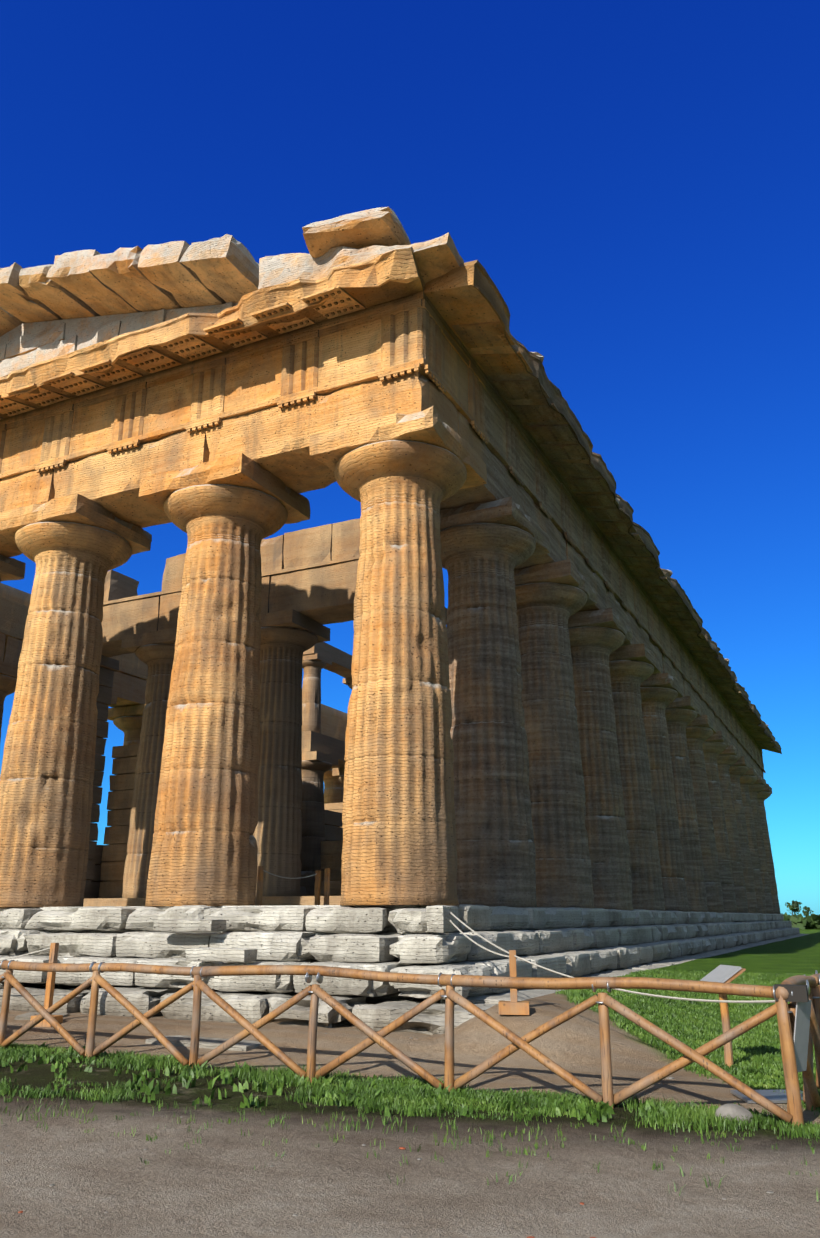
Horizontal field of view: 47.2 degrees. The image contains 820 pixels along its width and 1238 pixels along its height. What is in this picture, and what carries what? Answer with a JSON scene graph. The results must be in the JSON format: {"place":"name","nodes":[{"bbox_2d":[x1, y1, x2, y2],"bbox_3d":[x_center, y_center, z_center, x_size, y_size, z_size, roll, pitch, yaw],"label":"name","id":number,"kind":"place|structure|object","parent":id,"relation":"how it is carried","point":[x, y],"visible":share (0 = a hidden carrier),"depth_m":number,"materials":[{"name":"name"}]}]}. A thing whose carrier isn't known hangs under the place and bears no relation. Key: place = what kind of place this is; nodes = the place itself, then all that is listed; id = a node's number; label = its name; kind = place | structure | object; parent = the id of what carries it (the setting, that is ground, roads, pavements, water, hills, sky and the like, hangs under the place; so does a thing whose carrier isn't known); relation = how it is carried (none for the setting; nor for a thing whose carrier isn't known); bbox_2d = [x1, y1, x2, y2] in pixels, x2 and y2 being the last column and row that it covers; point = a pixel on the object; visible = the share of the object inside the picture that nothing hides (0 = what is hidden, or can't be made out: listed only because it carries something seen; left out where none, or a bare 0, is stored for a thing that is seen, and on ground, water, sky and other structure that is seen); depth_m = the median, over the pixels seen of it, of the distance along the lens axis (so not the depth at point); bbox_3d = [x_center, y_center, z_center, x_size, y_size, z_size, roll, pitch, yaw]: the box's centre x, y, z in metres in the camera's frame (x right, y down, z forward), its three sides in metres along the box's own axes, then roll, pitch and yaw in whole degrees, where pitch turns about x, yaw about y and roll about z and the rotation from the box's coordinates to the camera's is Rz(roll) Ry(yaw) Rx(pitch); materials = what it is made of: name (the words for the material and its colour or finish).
{"place":"outdoors","nodes":[
{"label":"outdoors","id":0,"kind":"place"},
{"bbox_2d":[0,674,16,740],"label":"column","id":1,"kind":"structure","parent":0,"point":[7,685],"depth_m":35.32,"materials":[{"name":"stone"}]},
{"bbox_2d":[113,716,142,745],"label":"column","id":2,"kind":"structure","parent":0,"point":[130,727],"depth_m":42.31,"materials":[{"name":"stone"}]},
{"bbox_2d":[323,770,343,803],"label":"column","id":3,"kind":"structure","parent":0,"point":[333,789],"depth_m":57.60,"materials":[{"name":"stone"}]},
{"bbox_2d":[0,928,819,1237],"bbox_3d":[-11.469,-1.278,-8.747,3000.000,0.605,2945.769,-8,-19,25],"label":"ground","id":4,"kind":"structure","parent":0,"point":[330,1186],"depth_m":7.05,"materials":[{"name":"brown soil"}]},
{"bbox_2d":[18,1147,595,1237],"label":"terracotta sherds","id":5,"kind":"object","parent":4,"relation":"on","point":[403,1148],"visible":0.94,"depth_m":5.64,"materials":[{"name":"orange ceramic"}]},
{"bbox_2d":[30,866,733,1067],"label":"wooden posts","id":6,"kind":"object","parent":4,"relation":"on","point":[513,1006],"visible":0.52,"depth_m":14.46,"materials":[{"name":"brown wood"}]},
{"bbox_2d":[0,870,774,1002],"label":"ropes","id":7,"kind":"object","parent":6,"relation":"hanging from","point":[724,1001],"visible":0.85,"depth_m":12.15,"materials":[{"name":"beige fabric"}]},
{"bbox_2d":[724,968,745,982],"bbox_3d":[3.773,4.339,11.364,0.348,0.226,0.580,3,-18,-9],"label":"sign frame","id":8,"kind":"object","parent":6,"relation":"on","point":[734,976],"visible":0.21,"depth_m":11.13,"materials":[{"name":"brown wood"}]},
{"bbox_2d":[700,965,741,982],"bbox_3d":[3.762,4.306,11.373,0.301,0.201,0.520,3,-18,-9],"label":"information sign","id":9,"kind":"object","parent":8,"relation":"on","point":[722,973],"visible":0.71,"depth_m":11.34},
{"bbox_2d":[2,1032,773,1230],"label":"rocks","id":10,"kind":"object","parent":4,"relation":"on","point":[732,1110],"visible":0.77,"depth_m":8.19,"materials":[{"name":"grey stone"}]},
{"bbox_2d":[0,904,807,1050],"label":"stepped stone base","id":11,"kind":"object","parent":4,"relation":"on","point":[570,941],"visible":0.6,"depth_m":16.09,"materials":[{"name":"stone"}]},
{"bbox_2d":[0,521,131,906],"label":"column","id":12,"kind":"structure","parent":11,"relation":"on","point":[46,780],"depth_m":20.66,"materials":[{"name":"stone"}]},
{"bbox_2d":[145,484,287,906],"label":"column","id":13,"kind":"structure","parent":11,"relation":"on","point":[204,850],"depth_m":18.70,"materials":[{"name":"stone"}]},
{"bbox_2d":[83,518,446,906],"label":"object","id":14,"kind":"object","parent":11,"relation":"on","point":[309,577],"visible":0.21,"depth_m":32.15,"materials":[{"name":"stone"}]},
{"bbox_2d":[122,644,174,897],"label":"column","id":15,"kind":"structure","parent":14,"relation":"on","point":[158,659],"depth_m":30.34,"materials":[{"name":"stone"}]},
{"bbox_2d":[253,626,317,896],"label":"column","id":16,"kind":"structure","parent":14,"relation":"on","point":[277,834],"depth_m":28.55,"materials":[{"name":"stone"}]},
{"bbox_2d":[302,660,326,733],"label":"column","id":17,"kind":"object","parent":14,"relation":"on","point":[311,703],"visible":0.9,"depth_m":40.56,"materials":[{"name":"stone"}]},
{"bbox_2d":[300,760,331,895],"bbox_3d":[-4.297,8.864,39.097,1.986,5.650,1.968,-12,-21,34],"label":"column","id":18,"kind":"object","parent":14,"relation":"on","point":[313,818],"visible":0.56,"depth_m":38.70,"materials":[{"name":"stone"}]},
{"bbox_2d":[338,775,343,827],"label":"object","id":19,"kind":"object","parent":14,"relation":"on","point":[341,778],"visible":0.04,"depth_m":43.20,"materials":[{"name":"stone"}]},
{"bbox_2d":[334,440,466,905],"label":"column","id":20,"kind":"structure","parent":11,"relation":"on","point":[399,847],"depth_m":16.89,"materials":[{"name":"stone"}]},
{"bbox_2d":[440,523,536,907],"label":"column","id":21,"kind":"structure","parent":11,"relation":"on","point":[496,853],"depth_m":20.67,"materials":[{"name":"stone"}]},
{"bbox_2d":[515,582,593,907],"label":"column","id":22,"kind":"structure","parent":11,"relation":"on","point":[545,612],"depth_m":24.47,"materials":[{"name":"stone"}]},
{"bbox_2d":[568,626,632,909],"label":"column","id":23,"kind":"structure","parent":11,"relation":"on","point":[592,648],"depth_m":28.34,"materials":[{"name":"stone"}]},
{"bbox_2d":[609,660,664,910],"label":"column","id":24,"kind":"structure","parent":11,"relation":"on","point":[628,677],"depth_m":32.16,"materials":[{"name":"stone"}]},
{"bbox_2d":[640,687,689,911],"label":"column","id":25,"kind":"structure","parent":11,"relation":"on","point":[655,701],"depth_m":36.00,"materials":[{"name":"stone"}]},
{"bbox_2d":[665,708,707,911],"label":"column","id":26,"kind":"structure","parent":11,"relation":"on","point":[678,720],"depth_m":39.87,"materials":[{"name":"stone"}]},
{"bbox_2d":[686,726,723,912],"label":"column","id":27,"kind":"structure","parent":11,"relation":"on","point":[696,737],"depth_m":43.70,"materials":[{"name":"stone"}]},
{"bbox_2d":[702,742,736,912],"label":"column","id":28,"kind":"structure","parent":11,"relation":"on","point":[712,751],"depth_m":47.55,"materials":[{"name":"stone"}]},
{"bbox_2d":[717,754,747,912],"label":"column","id":29,"kind":"structure","parent":11,"relation":"on","point":[725,762],"depth_m":51.41,"materials":[{"name":"stone"}]},
{"bbox_2d":[729,766,757,912],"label":"column","id":30,"kind":"structure","parent":11,"relation":"on","point":[736,773],"depth_m":55.20,"materials":[{"name":"stone"}]},
{"bbox_2d":[0,406,771,793],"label":"abaci","id":31,"kind":"object","parent":30,"relation":"on","point":[330,448],"visible":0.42,"depth_m":21.33,"materials":[{"name":"stone"}]},
{"bbox_2d":[0,371,763,778],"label":"architrave","id":32,"kind":"object","parent":31,"relation":"on","point":[274,441],"visible":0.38,"depth_m":21.01,"materials":[{"name":"stone"}]},
{"bbox_2d":[0,358,765,772],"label":"taenia molding","id":33,"kind":"structure","parent":32,"relation":"on","point":[422,366],"depth_m":21.15,"materials":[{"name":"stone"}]},
{"bbox_2d":[0,312,761,765],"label":"metopes","id":34,"kind":"object","parent":33,"relation":"on","point":[350,352],"visible":0.17,"depth_m":21.70,"materials":[{"name":"stone"}]},
{"bbox_2d":[0,246,781,753],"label":"cornice","id":35,"kind":"structure","parent":34,"relation":"on","point":[466,292],"depth_m":20.35,"materials":[{"name":"stone"}]},
{"bbox_2d":[0,234,258,376],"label":"pediment","id":36,"kind":"structure","parent":35,"relation":"on","point":[66,303],"depth_m":22.41,"materials":[{"name":"stone"}]},
{"bbox_2d":[0,285,754,714],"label":"mutules","id":37,"kind":"object","parent":35,"relation":"attached to","point":[334,305],"visible":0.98,"depth_m":22.26,"materials":[{"name":"stone"}]},
{"bbox_2d":[258,207,768,726],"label":"stone blocks","id":38,"kind":"structure","parent":35,"relation":"on","point":[354,237],"depth_m":18.67,"materials":[{"name":"stone"}]},
{"bbox_2d":[0,298,763,767],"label":"triglyphs","id":39,"kind":"object","parent":33,"relation":"on","point":[400,336],"visible":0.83,"depth_m":21.11,"materials":[{"name":"stone"}]},
{"bbox_2d":[740,775,766,913],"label":"column","id":40,"kind":"structure","parent":11,"relation":"on","point":[746,781],"depth_m":59.09,"materials":[{"name":"stone"}]},
{"bbox_2d":[749,784,773,913],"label":"column","id":41,"kind":"structure","parent":11,"relation":"on","point":[755,790],"depth_m":62.88,"materials":[{"name":"stone"}]},
{"bbox_2d":[757,791,780,913],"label":"column","id":42,"kind":"structure","parent":11,"relation":"on","point":[762,796],"depth_m":66.61,"materials":[{"name":"stone"}]},
{"bbox_2d":[0,960,819,1126],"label":"wooden fence","id":43,"kind":"object","parent":4,"relation":"on","point":[780,1009],"visible":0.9,"depth_m":9.63,"materials":[{"name":"brown wood"}]},
{"bbox_2d":[0,960,819,1012],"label":"brackets","id":44,"kind":"object","parent":43,"relation":"on","point":[308,978],"visible":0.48,"depth_m":10.50,"materials":[{"name":"metal"}]},
{"bbox_2d":[774,984,808,1001],"bbox_3d":[3.383,3.318,8.328,0.265,0.133,0.145,-8,-19,25],"label":"metal bracket","id":45,"kind":"object","parent":43,"relation":"attached to","point":[800,993],"visible":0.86,"depth_m":8.25,"materials":[{"name":"grey metal"}]},
{"bbox_2d":[793,1000,810,1071],"bbox_3d":[3.461,3.689,8.302,0.260,0.589,0.136,15,-23,-40],"label":"hanging sign","id":46,"kind":"object","parent":43,"relation":"attached to","point":[802,1026],"visible":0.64,"depth_m":8.30,"materials":[{"name":"grey metal"}]},
{"bbox_2d":[730,1090,802,1102],"bbox_3d":[3.582,4.698,9.242,0.700,0.046,0.441,1,-18,-3],"label":"ground plate","id":47,"kind":"object","parent":4,"relation":"on","point":[776,1096],"visible":0.57,"depth_m":9.22,"materials":[{"name":"metal"}]},
{"bbox_2d":[785,900,813,915],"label":"tree crowns","id":48,"kind":"object","parent":4,"relation":"on","point":[794,905],"visible":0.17,"depth_m":243.27,"materials":[{"name":"green plant"}]},
{"bbox_2d":[781,913,819,929],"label":"hedge line","id":49,"kind":"object","parent":4,"relation":"on","point":[800,921],"visible":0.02,"depth_m":120.50,"materials":[{"name":"green plant"}]},
{"bbox_2d":[0,968,819,1201],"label":"grass","id":50,"kind":"structure","parent":0,"point":[423,1095],"depth_m":9.82,"materials":[{"name":"green plant"}]},
{"bbox_2d":[0,0,819,916],"label":"sky","id":51,"kind":"structure","parent":0,"point":[637,182],"materials":[{"name":"blue"}]}
]}

